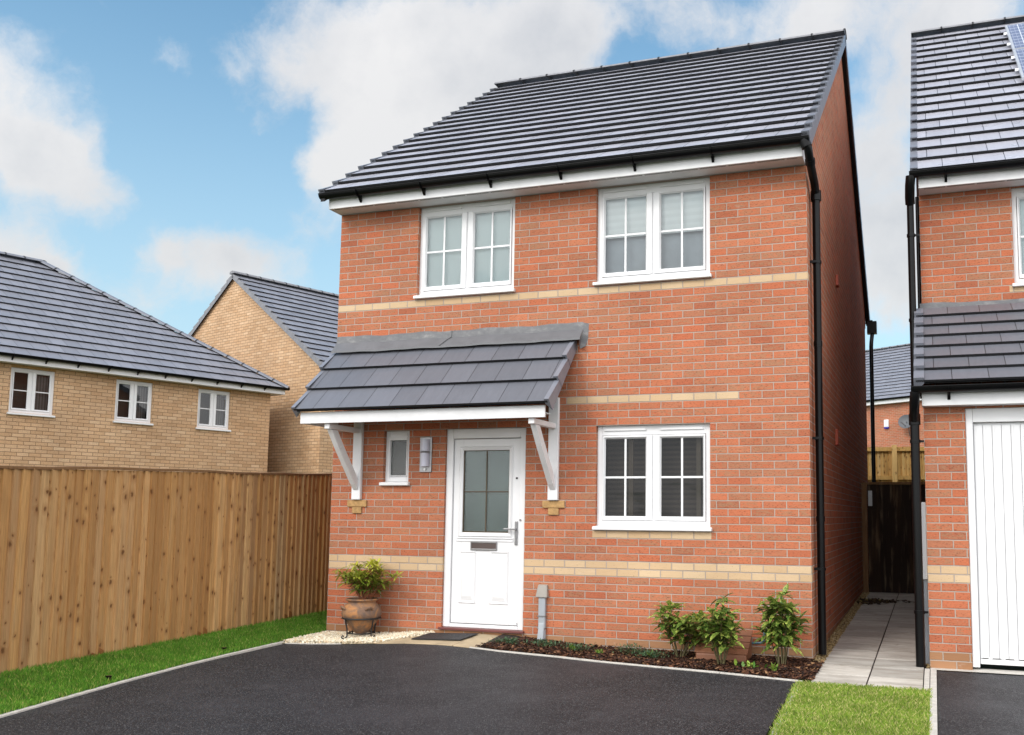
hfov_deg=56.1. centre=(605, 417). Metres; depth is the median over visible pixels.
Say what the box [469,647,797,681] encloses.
kerb
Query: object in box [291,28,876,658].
red brick house
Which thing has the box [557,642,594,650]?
plant
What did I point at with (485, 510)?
door
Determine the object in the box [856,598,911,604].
leaf litter
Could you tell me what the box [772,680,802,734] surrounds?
kerb
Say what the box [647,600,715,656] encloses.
laurel bush
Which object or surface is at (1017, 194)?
window
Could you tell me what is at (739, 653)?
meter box
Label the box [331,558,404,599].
potted shrub
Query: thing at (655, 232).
window
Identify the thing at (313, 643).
kerb
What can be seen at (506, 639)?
plant
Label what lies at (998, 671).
apron
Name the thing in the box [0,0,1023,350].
sky
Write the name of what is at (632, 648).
plant
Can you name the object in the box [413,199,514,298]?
window
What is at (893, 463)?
board fence
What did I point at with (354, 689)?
driveway
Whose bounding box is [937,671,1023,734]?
driveway
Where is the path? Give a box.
[811,592,924,688]
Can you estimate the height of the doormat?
0.054 m
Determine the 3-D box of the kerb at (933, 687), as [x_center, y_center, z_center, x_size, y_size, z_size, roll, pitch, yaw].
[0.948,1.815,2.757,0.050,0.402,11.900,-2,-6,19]
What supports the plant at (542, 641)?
on the bark mulch
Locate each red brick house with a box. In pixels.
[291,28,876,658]
[865,343,923,446]
[905,15,1023,672]
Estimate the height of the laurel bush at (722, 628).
0.633 m
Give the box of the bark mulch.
[475,635,824,680]
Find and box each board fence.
[0,465,331,673]
[867,445,924,481]
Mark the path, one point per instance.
(850, 658)
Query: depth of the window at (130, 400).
21.14 m
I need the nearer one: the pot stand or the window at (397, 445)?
the pot stand
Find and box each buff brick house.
[0,251,289,472]
[188,271,338,475]
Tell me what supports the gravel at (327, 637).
on the gravel bed
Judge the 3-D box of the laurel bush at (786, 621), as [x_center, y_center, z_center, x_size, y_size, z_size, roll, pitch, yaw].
[1.580,1.858,8.567,0.591,0.725,0.442,-2,-6,19]
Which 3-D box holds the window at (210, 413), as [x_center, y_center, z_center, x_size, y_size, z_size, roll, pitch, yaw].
[-9.397,-0.154,22.530,0.605,0.950,0.870,-4,-7,37]
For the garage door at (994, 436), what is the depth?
8.46 m
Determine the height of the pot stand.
0.216 m
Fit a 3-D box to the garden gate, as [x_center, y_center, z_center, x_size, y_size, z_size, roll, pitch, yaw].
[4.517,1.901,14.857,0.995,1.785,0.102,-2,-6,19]
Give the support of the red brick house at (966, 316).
on the ground at (1001, 667)
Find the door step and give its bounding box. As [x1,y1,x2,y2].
[376,633,498,647]
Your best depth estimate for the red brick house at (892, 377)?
43.35 m
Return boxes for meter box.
[694,630,752,661]
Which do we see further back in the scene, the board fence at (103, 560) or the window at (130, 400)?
the window at (130, 400)
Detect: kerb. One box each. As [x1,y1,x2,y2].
[0,641,284,717]
[285,643,341,643]
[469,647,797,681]
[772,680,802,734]
[924,668,929,690]
[929,668,937,734]
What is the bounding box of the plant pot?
[340,597,381,632]
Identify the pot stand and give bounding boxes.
[341,616,380,638]
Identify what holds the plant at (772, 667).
on the bark mulch
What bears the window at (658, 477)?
in the red brick house at (593, 366)
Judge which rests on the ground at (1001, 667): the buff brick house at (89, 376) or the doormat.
the buff brick house at (89, 376)
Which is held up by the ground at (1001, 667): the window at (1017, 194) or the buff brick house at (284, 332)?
the buff brick house at (284, 332)
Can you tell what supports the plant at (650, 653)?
on the bark mulch
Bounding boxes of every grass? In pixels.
[0,610,326,714]
[767,680,932,734]
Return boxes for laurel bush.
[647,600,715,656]
[693,593,745,663]
[750,584,813,664]
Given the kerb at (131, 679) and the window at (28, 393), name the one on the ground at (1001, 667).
the kerb at (131, 679)
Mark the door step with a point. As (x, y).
(477, 639)
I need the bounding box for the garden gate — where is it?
[861,482,925,592]
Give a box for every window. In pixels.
[6,367,54,417]
[113,379,153,425]
[195,389,230,431]
[379,431,409,485]
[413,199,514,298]
[592,424,711,530]
[593,177,711,285]
[1011,187,1023,286]
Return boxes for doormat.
[411,633,477,639]
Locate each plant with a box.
[488,636,524,643]
[526,638,566,646]
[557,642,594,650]
[614,642,653,655]
[625,649,677,658]
[734,659,766,667]
[769,662,778,670]
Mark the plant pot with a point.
(356, 608)
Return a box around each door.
[438,427,525,633]
[965,407,1023,666]
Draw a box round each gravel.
[283,630,434,643]
[813,592,869,661]
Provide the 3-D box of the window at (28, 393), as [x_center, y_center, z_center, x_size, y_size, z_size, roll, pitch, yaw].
[-11.791,-0.490,19.421,0.605,0.950,0.890,-4,-7,37]
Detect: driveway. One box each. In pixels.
[0,644,794,734]
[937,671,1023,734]
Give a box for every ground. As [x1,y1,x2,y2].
[369,643,1023,734]
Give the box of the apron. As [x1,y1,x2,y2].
[936,668,1023,674]
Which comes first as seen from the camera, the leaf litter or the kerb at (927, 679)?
the kerb at (927, 679)

